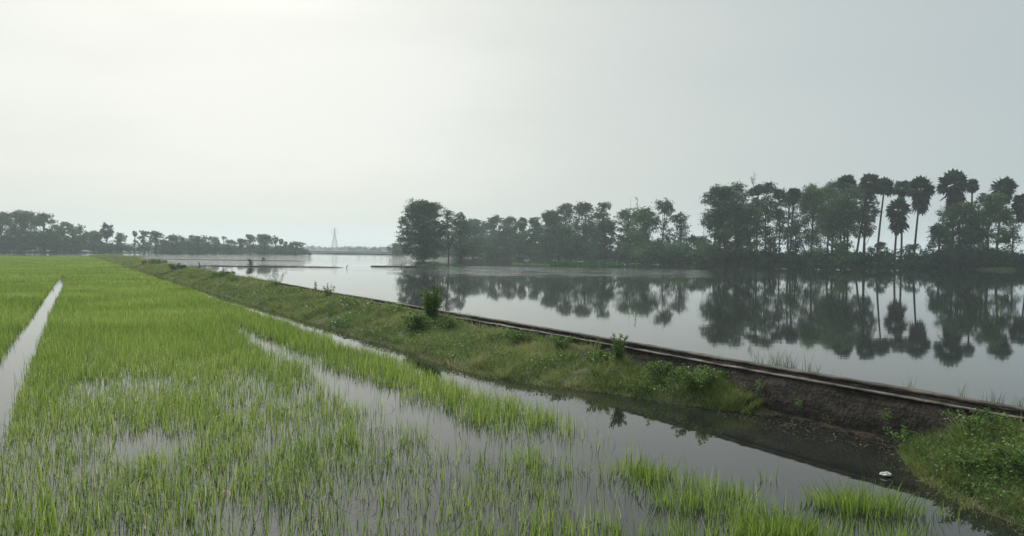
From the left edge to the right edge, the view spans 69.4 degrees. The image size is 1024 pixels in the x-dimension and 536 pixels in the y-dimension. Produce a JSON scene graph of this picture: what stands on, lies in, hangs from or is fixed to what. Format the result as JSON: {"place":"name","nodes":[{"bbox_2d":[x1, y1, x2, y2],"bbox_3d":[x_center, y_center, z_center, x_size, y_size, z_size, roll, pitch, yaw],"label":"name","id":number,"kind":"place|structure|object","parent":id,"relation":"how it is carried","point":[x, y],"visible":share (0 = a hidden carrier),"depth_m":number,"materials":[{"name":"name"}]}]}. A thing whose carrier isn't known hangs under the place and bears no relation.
{"place":"outdoors","nodes":[
{"label":"outdoors","id":0,"kind":"place"},
{"bbox_2d":[0,251,313,253],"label":"shore","id":1,"kind":"structure","parent":0,"point":[137,252],"depth_m":323.49,"materials":[{"name":"green plant"}]},
{"bbox_2d":[0,211,32,245],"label":"broadleaf tree","id":2,"kind":"object","parent":1,"relation":"on","point":[5,219],"visible":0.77,"depth_m":296.08,"materials":[{"name":"green plant"}]},
{"bbox_2d":[4,209,41,251],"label":"broadleaf tree","id":3,"kind":"object","parent":1,"relation":"on","point":[25,218],"visible":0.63,"depth_m":298.29,"materials":[{"name":"green plant"}]},
{"bbox_2d":[30,211,58,252],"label":"broadleaf tree","id":4,"kind":"object","parent":1,"relation":"on","point":[42,218],"visible":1,"depth_m":297.95,"materials":[{"name":"green plant"}]},
{"bbox_2d":[50,221,91,252],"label":"broadleaf tree","id":5,"kind":"object","parent":1,"relation":"on","point":[61,231],"visible":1,"depth_m":304.08,"materials":[{"name":"green plant"}]},
{"bbox_2d":[82,230,104,252],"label":"broadleaf tree","id":6,"kind":"object","parent":1,"relation":"on","point":[95,235],"visible":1,"depth_m":310.92,"materials":[{"name":"green plant"}]},
{"bbox_2d":[99,222,114,252],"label":"palmyra palm","id":7,"kind":"object","parent":1,"relation":"on","point":[109,232],"visible":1,"depth_m":313.09,"materials":[{"name":"green plant"}]},
{"bbox_2d":[111,232,130,252],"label":"broadleaf tree","id":8,"kind":"object","parent":1,"relation":"on","point":[119,237],"visible":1,"depth_m":316.85,"materials":[{"name":"green plant"}]},
{"bbox_2d":[0,228,308,253],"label":"undergrowth","id":9,"kind":"object","parent":1,"relation":"on","point":[6,246],"visible":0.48,"depth_m":310.91,"materials":[{"name":"green plant"}]},
{"bbox_2d":[0,266,1023,535],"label":"paddy water","id":10,"kind":"structure","parent":0,"point":[730,444],"depth_m":10.70,"materials":[{"name":"grey liquid"}]},
{"bbox_2d":[0,255,960,535],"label":"rice crop","id":11,"kind":"object","parent":10,"relation":"on","point":[94,295],"visible":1,"depth_m":12.74,"materials":[{"name":"green plant"}]},
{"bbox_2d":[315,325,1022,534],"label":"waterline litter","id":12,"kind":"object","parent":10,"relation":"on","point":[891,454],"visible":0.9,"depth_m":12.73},
{"bbox_2d":[0,249,1023,409],"bbox_3d":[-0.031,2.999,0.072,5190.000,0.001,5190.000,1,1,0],"label":"lake water","id":13,"kind":"structure","parent":0,"point":[940,330],"depth_m":42.84,"materials":[{"name":"grey liquid"}]},
{"bbox_2d":[131,230,153,252],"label":"broadleaf tree","id":14,"kind":"object","parent":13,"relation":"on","point":[144,247],"visible":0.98,"depth_m":316.92,"materials":[{"name":"green plant"}]},
{"bbox_2d":[146,230,165,253],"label":"broadleaf tree","id":15,"kind":"object","parent":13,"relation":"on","point":[155,240],"visible":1,"depth_m":312.18,"materials":[{"name":"green plant"}]},
{"bbox_2d":[156,234,187,253],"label":"broadleaf tree","id":16,"kind":"object","parent":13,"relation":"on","point":[173,238],"visible":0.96,"depth_m":320.93,"materials":[{"name":"green plant"}]},
{"bbox_2d":[179,234,210,253],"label":"broadleaf tree","id":17,"kind":"object","parent":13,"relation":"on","point":[196,240],"visible":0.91,"depth_m":327.86,"materials":[{"name":"green plant"}]},
{"bbox_2d":[204,236,225,253],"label":"broadleaf tree","id":18,"kind":"object","parent":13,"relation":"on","point":[214,240],"visible":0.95,"depth_m":329.61,"materials":[{"name":"green plant"}]},
{"bbox_2d":[221,239,237,253],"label":"broadleaf tree","id":19,"kind":"object","parent":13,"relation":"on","point":[231,242],"visible":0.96,"depth_m":337.36,"materials":[{"name":"green plant"}]},
{"bbox_2d":[242,234,257,253],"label":"broadleaf tree","id":20,"kind":"object","parent":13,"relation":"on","point":[250,237],"visible":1,"depth_m":337.21,"materials":[{"name":"green plant"}]},
{"bbox_2d":[256,234,276,253],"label":"broadleaf tree","id":21,"kind":"object","parent":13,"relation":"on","point":[263,239],"visible":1,"depth_m":338.18,"materials":[{"name":"green plant"}]},
{"bbox_2d":[287,241,305,253],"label":"broadleaf tree","id":22,"kind":"object","parent":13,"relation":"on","point":[296,244],"visible":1,"depth_m":349.16,"materials":[{"name":"green plant"}]},
{"bbox_2d":[386,243,405,254],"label":"broadleaf tree","id":23,"kind":"object","parent":13,"relation":"on","point":[395,248],"visible":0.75,"depth_m":347.75,"materials":[{"name":"green plant"}]},
{"bbox_2d":[394,197,450,260],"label":"broadleaf tree","id":24,"kind":"object","parent":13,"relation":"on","point":[426,232],"visible":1,"depth_m":189.57,"materials":[{"name":"green plant"}]},
{"bbox_2d":[441,208,457,260],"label":"broadleaf tree","id":25,"kind":"object","parent":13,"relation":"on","point":[447,218],"visible":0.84,"depth_m":192.53,"materials":[{"name":"green plant"}]},
{"bbox_2d":[447,211,473,260],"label":"broadleaf tree","id":26,"kind":"object","parent":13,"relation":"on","point":[461,252],"visible":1,"depth_m":193.81,"materials":[{"name":"green plant"}]},
{"bbox_2d":[445,219,486,257],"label":"broadleaf tree","id":27,"kind":"object","parent":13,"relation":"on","point":[475,230],"visible":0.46,"depth_m":268.64,"materials":[{"name":"green plant"}]},
{"bbox_2d":[452,218,487,256],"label":"broadleaf tree","id":28,"kind":"object","parent":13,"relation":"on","point":[474,221],"visible":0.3,"depth_m":297.06,"materials":[{"name":"green plant"}]},
{"bbox_2d":[476,215,503,257],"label":"broadleaf tree","id":29,"kind":"object","parent":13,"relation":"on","point":[492,224],"visible":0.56,"depth_m":288.98,"materials":[{"name":"green plant"}]},
{"bbox_2d":[533,223,584,259],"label":"broadleaf tree","id":30,"kind":"object","parent":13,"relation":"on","point":[558,232],"visible":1,"depth_m":236.38,"materials":[{"name":"green plant"}]},
{"bbox_2d":[549,259,623,267],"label":"lake weeds","id":31,"kind":"object","parent":13,"relation":"on","point":[589,263],"visible":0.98,"depth_m":146.52,"materials":[{"name":"green plant"}]},
{"bbox_2d":[589,219,624,260],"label":"broadleaf tree","id":32,"kind":"object","parent":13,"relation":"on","point":[604,227],"visible":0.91,"depth_m":221.04,"materials":[{"name":"green plant"}]},
{"bbox_2d":[704,225,747,265],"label":"broadleaf tree","id":33,"kind":"object","parent":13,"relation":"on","point":[726,233],"visible":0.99,"depth_m":164.69,"materials":[{"name":"green plant"}]},
{"bbox_2d":[753,347,814,370],"bbox_3d":[6.611,2.276,18.393,1.715,0.769,0.759,1,1,0],"label":"reed clump","id":34,"kind":"object","parent":13,"relation":"on","point":[773,363],"visible":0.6,"depth_m":18.42,"materials":[{"name":"green plant"}]},
{"bbox_2d":[799,247,821,266],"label":"bush","id":35,"kind":"object","parent":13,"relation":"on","point":[808,261],"visible":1,"depth_m":161.83,"materials":[{"name":"green plant"}]},
{"bbox_2d":[867,241,892,267],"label":"bush","id":36,"kind":"object","parent":13,"relation":"on","point":[880,247],"visible":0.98,"depth_m":162.39,"materials":[{"name":"green plant"}]},
{"bbox_2d":[920,222,956,268],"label":"broadleaf tree","id":37,"kind":"object","parent":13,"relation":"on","point":[937,234],"visible":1,"depth_m":157.34,"materials":[{"name":"green plant"}]},
{"bbox_2d":[0,0,1023,254],"label":"sky","id":38,"kind":"structure","parent":0,"point":[288,120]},
{"bbox_2d":[96,253,1023,530],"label":"bank ground","id":39,"kind":"structure","parent":0,"point":[764,411],"depth_m":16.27,"materials":[{"name":"green plant"}]},
{"bbox_2d":[400,309,434,332],"bbox_3d":[-3.039,1.766,24.042,1.138,0.822,1.282,1,1,0],"label":"shrub","id":40,"kind":"object","parent":39,"relation":"on","point":[414,322],"visible":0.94,"depth_m":23.87,"materials":[{"name":"green plant"}]},
{"bbox_2d":[417,283,443,319],"bbox_3d":[-2.822,1.198,25.537,0.904,1.456,1.018,1,1,0],"label":"shrub","id":41,"kind":"object","parent":39,"relation":"on","point":[433,307],"visible":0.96,"depth_m":25.38,"materials":[{"name":"green plant"}]},
{"bbox_2d":[436,313,462,330],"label":"shrub","id":42,"kind":"object","parent":39,"relation":"on","point":[448,323],"visible":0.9,"depth_m":23.44,"materials":[{"name":"green plant"}]},
{"bbox_2d":[501,328,537,342],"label":"shrub","id":43,"kind":"object","parent":39,"relation":"on","point":[520,335],"visible":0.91,"depth_m":20.10,"materials":[{"name":"green plant"}]},
{"bbox_2d":[550,333,573,348],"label":"shrub","id":44,"kind":"object","parent":39,"relation":"on","point":[555,340],"visible":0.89,"depth_m":18.87,"materials":[{"name":"green plant"}]},
{"bbox_2d":[174,268,1023,517],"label":"creeping weeds","id":45,"kind":"object","parent":39,"relation":"on","point":[343,321],"visible":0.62,"depth_m":15.54,"materials":[{"name":"green plant"}]},
{"bbox_2d":[585,348,618,365],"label":"shrub","id":46,"kind":"object","parent":39,"relation":"on","point":[601,357],"visible":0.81,"depth_m":16.96,"materials":[{"name":"green plant"}]},
{"bbox_2d":[610,332,627,360],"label":"shrub","id":47,"kind":"object","parent":39,"relation":"on","point":[620,344],"visible":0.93,"depth_m":16.95,"materials":[{"name":"green plant"}]},
{"bbox_2d":[644,361,685,377],"bbox_3d":[3.274,2.182,15.850,0.910,0.449,0.655,1,1,11],"label":"shrub","id":48,"kind":"object","parent":39,"relation":"on","point":[656,365],"visible":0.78,"depth_m":15.72,"materials":[{"name":"green plant"}]},
{"bbox_2d":[671,363,729,390],"bbox_3d":[3.764,2.192,14.847,0.963,0.541,0.972,0,2,-36],"label":"shrub","id":49,"kind":"object","parent":39,"relation":"on","point":[703,377],"visible":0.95,"depth_m":14.73,"materials":[{"name":"green plant"}]},
{"bbox_2d":[882,425,928,444],"bbox_3d":[6.180,2.583,11.562,0.892,0.404,0.717,1,1,0],"label":"shrub","id":50,"kind":"object","parent":39,"relation":"on","point":[905,432],"visible":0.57,"depth_m":11.39,"materials":[{"name":"green plant"}]},
{"bbox_2d":[941,446,1012,475],"bbox_3d":[6.003,2.488,9.412,0.768,0.349,0.756,0,2,-26],"label":"shrub","id":51,"kind":"object","parent":39,"relation":"on","point":[962,453],"visible":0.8,"depth_m":9.44,"materials":[{"name":"green plant"}]},
{"bbox_2d":[940,407,1019,434],"bbox_3d":[6.670,2.185,10.523,0.869,0.461,1.035,1,1,0],"label":"shrub","id":52,"kind":"object","parent":39,"relation":"on","point":[966,421],"visible":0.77,"depth_m":10.42,"materials":[{"name":"green plant"}]},
{"bbox_2d":[984,439,1023,470],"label":"shrub","id":53,"kind":"object","parent":39,"relation":"on","point":[1011,460],"visible":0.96,"depth_m":9.20,"materials":[{"name":"green plant"}]},
{"bbox_2d":[440,255,697,263],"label":"shore","id":54,"kind":"structure","parent":0,"point":[564,259],"depth_m":253.48,"materials":[{"name":"green plant"}]},
{"bbox_2d":[398,232,601,259],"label":"undergrowth","id":55,"kind":"object","parent":54,"relation":"on","point":[531,254],"visible":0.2,"depth_m":260.30,"materials":[{"name":"green plant"}]},
{"bbox_2d":[494,216,523,256],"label":"broadleaf tree","id":56,"kind":"object","parent":54,"relation":"on","point":[508,229],"visible":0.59,"depth_m":282.96,"materials":[{"name":"green plant"}]},
{"bbox_2d":[524,217,544,257],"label":"broadleaf tree","id":57,"kind":"object","parent":54,"relation":"on","point":[534,223],"visible":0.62,"depth_m":268.69,"materials":[{"name":"green plant"}]},
{"bbox_2d":[387,254,695,263],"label":"shore grass","id":58,"kind":"structure","parent":54,"relation":"on","point":[601,260],"depth_m":218.55,"materials":[{"name":"green plant"}]},
{"bbox_2d":[533,209,564,257],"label":"broadleaf tree","id":59,"kind":"object","parent":54,"relation":"on","point":[550,217],"visible":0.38,"depth_m":259.86,"materials":[{"name":"green plant"}]},
{"bbox_2d":[553,203,579,240],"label":"broadleaf tree","id":60,"kind":"object","parent":54,"relation":"on","point":[567,215],"visible":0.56,"depth_m":253.71,"materials":[{"name":"green plant"}]},
{"bbox_2d":[568,201,596,246],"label":"broadleaf tree","id":61,"kind":"object","parent":54,"relation":"on","point":[581,209],"visible":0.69,"depth_m":248.57,"materials":[{"name":"green plant"}]},
{"bbox_2d":[584,202,616,250],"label":"broadleaf tree","id":62,"kind":"object","parent":54,"relation":"on","point":[601,212],"visible":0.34,"depth_m":243.22,"materials":[{"name":"green plant"}]},
{"bbox_2d":[613,207,641,249],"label":"broadleaf tree","id":63,"kind":"object","parent":54,"relation":"on","point":[624,216],"visible":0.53,"depth_m":221.14,"materials":[{"name":"green plant"}]},
{"bbox_2d":[626,206,660,242],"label":"broadleaf tree","id":64,"kind":"object","parent":54,"relation":"on","point":[644,216],"visible":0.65,"depth_m":212.20,"materials":[{"name":"green plant"}]},
{"bbox_2d":[571,237,716,262],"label":"undergrowth","id":65,"kind":"object","parent":54,"relation":"on","point":[673,251],"visible":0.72,"depth_m":199.29,"materials":[{"name":"green plant"}]},
{"bbox_2d":[646,197,678,244],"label":"broadleaf tree","id":66,"kind":"object","parent":54,"relation":"on","point":[666,208],"visible":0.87,"depth_m":207.50,"materials":[{"name":"green plant"}]},
{"bbox_2d":[669,211,692,245],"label":"broadleaf tree","id":67,"kind":"object","parent":54,"relation":"on","point":[679,219],"visible":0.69,"depth_m":204.24,"materials":[{"name":"green plant"}]},
{"bbox_2d":[682,234,711,261],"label":"broadleaf tree","id":68,"kind":"object","parent":54,"relation":"on","point":[694,240],"visible":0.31,"depth_m":194.38,"materials":[{"name":"green plant"}]},
{"bbox_2d":[708,262,1018,268],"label":"shore","id":69,"kind":"structure","parent":0,"point":[780,264],"depth_m":166.35,"materials":[{"name":"green plant"}]},
{"bbox_2d":[698,182,744,246],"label":"broadleaf tree","id":70,"kind":"object","parent":69,"relation":"on","point":[719,195],"visible":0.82,"depth_m":170.97,"materials":[{"name":"green plant"}]},
{"bbox_2d":[703,201,763,250],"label":"broadleaf tree","id":71,"kind":"object","parent":69,"relation":"on","point":[739,224],"visible":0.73,"depth_m":167.47,"materials":[{"name":"green plant"}]},
{"bbox_2d":[727,180,748,224],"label":"broadleaf tree","id":72,"kind":"object","parent":69,"relation":"on","point":[738,187],"visible":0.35,"depth_m":178.64,"materials":[{"name":"green plant"}]},
{"bbox_2d":[740,242,763,265],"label":"bush","id":73,"kind":"object","parent":69,"relation":"on","point":[751,246],"visible":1,"depth_m":162.76,"materials":[{"name":"green plant"}]},
{"bbox_2d":[740,187,763,241],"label":"broadleaf tree","id":74,"kind":"object","parent":69,"relation":"on","point":[750,192],"visible":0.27,"depth_m":183.09,"materials":[{"name":"green plant"}]},
{"bbox_2d":[749,180,782,247],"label":"broadleaf tree","id":75,"kind":"object","parent":69,"relation":"on","point":[762,190],"visible":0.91,"depth_m":177.12,"materials":[{"name":"green plant"}]},
{"bbox_2d":[752,221,789,264],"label":"broadleaf tree","id":76,"kind":"object","parent":69,"relation":"on","point":[771,244],"visible":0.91,"depth_m":164.96,"materials":[{"name":"green plant"}]},
{"bbox_2d":[768,187,791,252],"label":"broadleaf tree","id":77,"kind":"object","parent":69,"relation":"on","point":[783,219],"visible":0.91,"depth_m":175.28,"materials":[{"name":"green plant"}]},
{"bbox_2d":[774,190,807,251],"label":"broadleaf tree","id":78,"kind":"object","parent":69,"relation":"on","point":[788,204],"visible":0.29,"depth_m":180.33,"materials":[{"name":"green plant"}]},
{"bbox_2d":[786,188,801,251],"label":"palmyra palm","id":79,"kind":"object","parent":69,"relation":"on","point":[791,195],"visible":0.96,"depth_m":173.33,"materials":[{"name":"green plant"}]},
{"bbox_2d":[781,223,813,264],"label":"broadleaf tree","id":80,"kind":"object","parent":69,"relation":"on","point":[795,247],"visible":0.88,"depth_m":167.33,"materials":[{"name":"green plant"}]},
{"bbox_2d":[790,182,834,249],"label":"broadleaf tree","id":81,"kind":"object","parent":69,"relation":"on","point":[812,198],"visible":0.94,"depth_m":170.61,"materials":[{"name":"green plant"}]},
{"bbox_2d":[815,185,840,246],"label":"broadleaf tree","id":82,"kind":"object","parent":69,"relation":"on","point":[830,193],"visible":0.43,"depth_m":174.48,"materials":[{"name":"green plant"}]},
{"bbox_2d":[814,240,857,266],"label":"bush","id":83,"kind":"object","parent":69,"relation":"on","point":[837,254],"visible":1,"depth_m":160.73,"materials":[{"name":"green plant"}]},
{"bbox_2d":[825,224,857,264],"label":"broadleaf tree","id":84,"kind":"object","parent":69,"relation":"on","point":[838,234],"visible":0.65,"depth_m":167.28,"materials":[{"name":"green plant"}]},
{"bbox_2d":[835,174,857,240],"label":"palmyra palm","id":85,"kind":"object","parent":69,"relation":"on","point":[842,182],"visible":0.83,"depth_m":174.75,"materials":[{"name":"green plant"}]},
{"bbox_2d":[830,183,865,253],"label":"broadleaf tree","id":86,"kind":"object","parent":69,"relation":"on","point":[845,218],"visible":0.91,"depth_m":168.64,"materials":[{"name":"green plant"}]},
{"bbox_2d":[685,245,1023,268],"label":"undergrowth","id":87,"kind":"object","parent":69,"relation":"on","point":[863,258],"visible":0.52,"depth_m":165.40,"materials":[{"name":"green plant"}]},
{"bbox_2d":[704,263,1023,269],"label":"shore grass","id":88,"kind":"structure","parent":69,"relation":"on","point":[869,266],"depth_m":164.74,"materials":[{"name":"green plant"}]},
{"bbox_2d":[852,204,877,252],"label":"broadleaf tree","id":89,"kind":"object","parent":69,"relation":"on","point":[866,230],"visible":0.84,"depth_m":171.60,"materials":[{"name":"green plant"}]},
{"bbox_2d":[850,186,883,251],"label":"broadleaf tree","id":90,"kind":"object","parent":69,"relation":"on","point":[874,213],"visible":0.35,"depth_m":178.68,"materials":[{"name":"green plant"}]},
{"bbox_2d":[855,173,880,264],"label":"palmyra palm","id":91,"kind":"object","parent":69,"relation":"on","point":[869,183],"visible":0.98,"depth_m":171.22,"materials":[{"name":"green plant"}]},
{"bbox_2d":[875,176,896,250],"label":"palmyra palm","id":92,"kind":"object","parent":69,"relation":"on","point":[886,187],"visible":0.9,"depth_m":172.99,"materials":[{"name":"green plant"}]},
{"bbox_2d":[885,197,913,264],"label":"palmyra palm","id":93,"kind":"object","parent":69,"relation":"on","point":[898,218],"visible":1,"depth_m":167.06,"materials":[{"name":"green plant"}]},
{"bbox_2d":[892,179,909,258],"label":"palmyra palm","id":94,"kind":"object","parent":69,"relation":"on","point":[898,185],"visible":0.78,"depth_m":177.36,"materials":[{"name":"green plant"}]},
{"bbox_2d":[896,243,924,267],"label":"bush","id":95,"kind":"object","parent":69,"relation":"on","point":[913,262],"visible":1,"depth_m":159.61,"materials":[{"name":"green plant"}]},
{"bbox_2d":[906,175,935,252],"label":"palmyra palm","id":96,"kind":"object","parent":69,"relation":"on","point":[921,197],"visible":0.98,"depth_m":168.80,"materials":[{"name":"green plant"}]},
{"bbox_2d":[935,168,971,239],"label":"palmyra palm","id":97,"kind":"object","parent":69,"relation":"on","point":[957,179],"visible":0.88,"depth_m":164.76,"materials":[{"name":"green plant"}]},
{"bbox_2d":[928,200,996,268],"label":"broadleaf tree","id":98,"kind":"object","parent":69,"relation":"on","point":[969,235],"visible":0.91,"depth_m":158.19,"materials":[{"name":"green plant"}]},
{"bbox_2d":[966,178,979,203],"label":"palmyra palm","id":99,"kind":"object","parent":69,"relation":"on","point":[973,188],"visible":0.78,"depth_m":169.16,"materials":[{"name":"green plant"}]},
{"bbox_2d":[943,252,1023,268],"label":"undergrowth","id":100,"kind":"object","parent":69,"relation":"on","point":[1019,257],"visible":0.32,"depth_m":158.95,"materials":[{"name":"green plant"}]},
{"bbox_2d":[961,189,1022,253],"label":"broadleaf tree","id":101,"kind":"object","parent":69,"relation":"on","point":[993,211],"visible":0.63,"depth_m":160.71,"materials":[{"name":"green plant"}]},
{"bbox_2d":[987,176,1019,248],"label":"palmyra palm","id":102,"kind":"object","parent":69,"relation":"on","point":[1008,184],"visible":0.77,"depth_m":164.59,"materials":[{"name":"green plant"}]},
{"bbox_2d":[1003,224,1022,255],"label":"broadleaf tree","id":103,"kind":"object","parent":69,"relation":"on","point":[1014,229],"visible":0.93,"depth_m":159.57,"materials":[{"name":"green plant"}]},
{"bbox_2d":[1010,193,1023,224],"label":"palmyra palm","id":104,"kind":"object","parent":69,"relation":"on","point":[1018,201],"visible":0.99,"depth_m":161.58,"materials":[{"name":"green plant"}]},
{"label":"ground","id":105,"kind":"structure","parent":0,"visible":0},
{"bbox_2d":[245,245,409,250],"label":"distant wood","id":106,"kind":"object","parent":105,"relation":"on","point":[345,248],"visible":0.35,"depth_m":1026.56,"materials":[{"name":"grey plant"}]},
{"bbox_2d":[232,275,1023,444],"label":"retaining wall","id":107,"kind":"structure","parent":105,"relation":"on","point":[851,405],"depth_m":13.00,"materials":[{"name":"concrete"}]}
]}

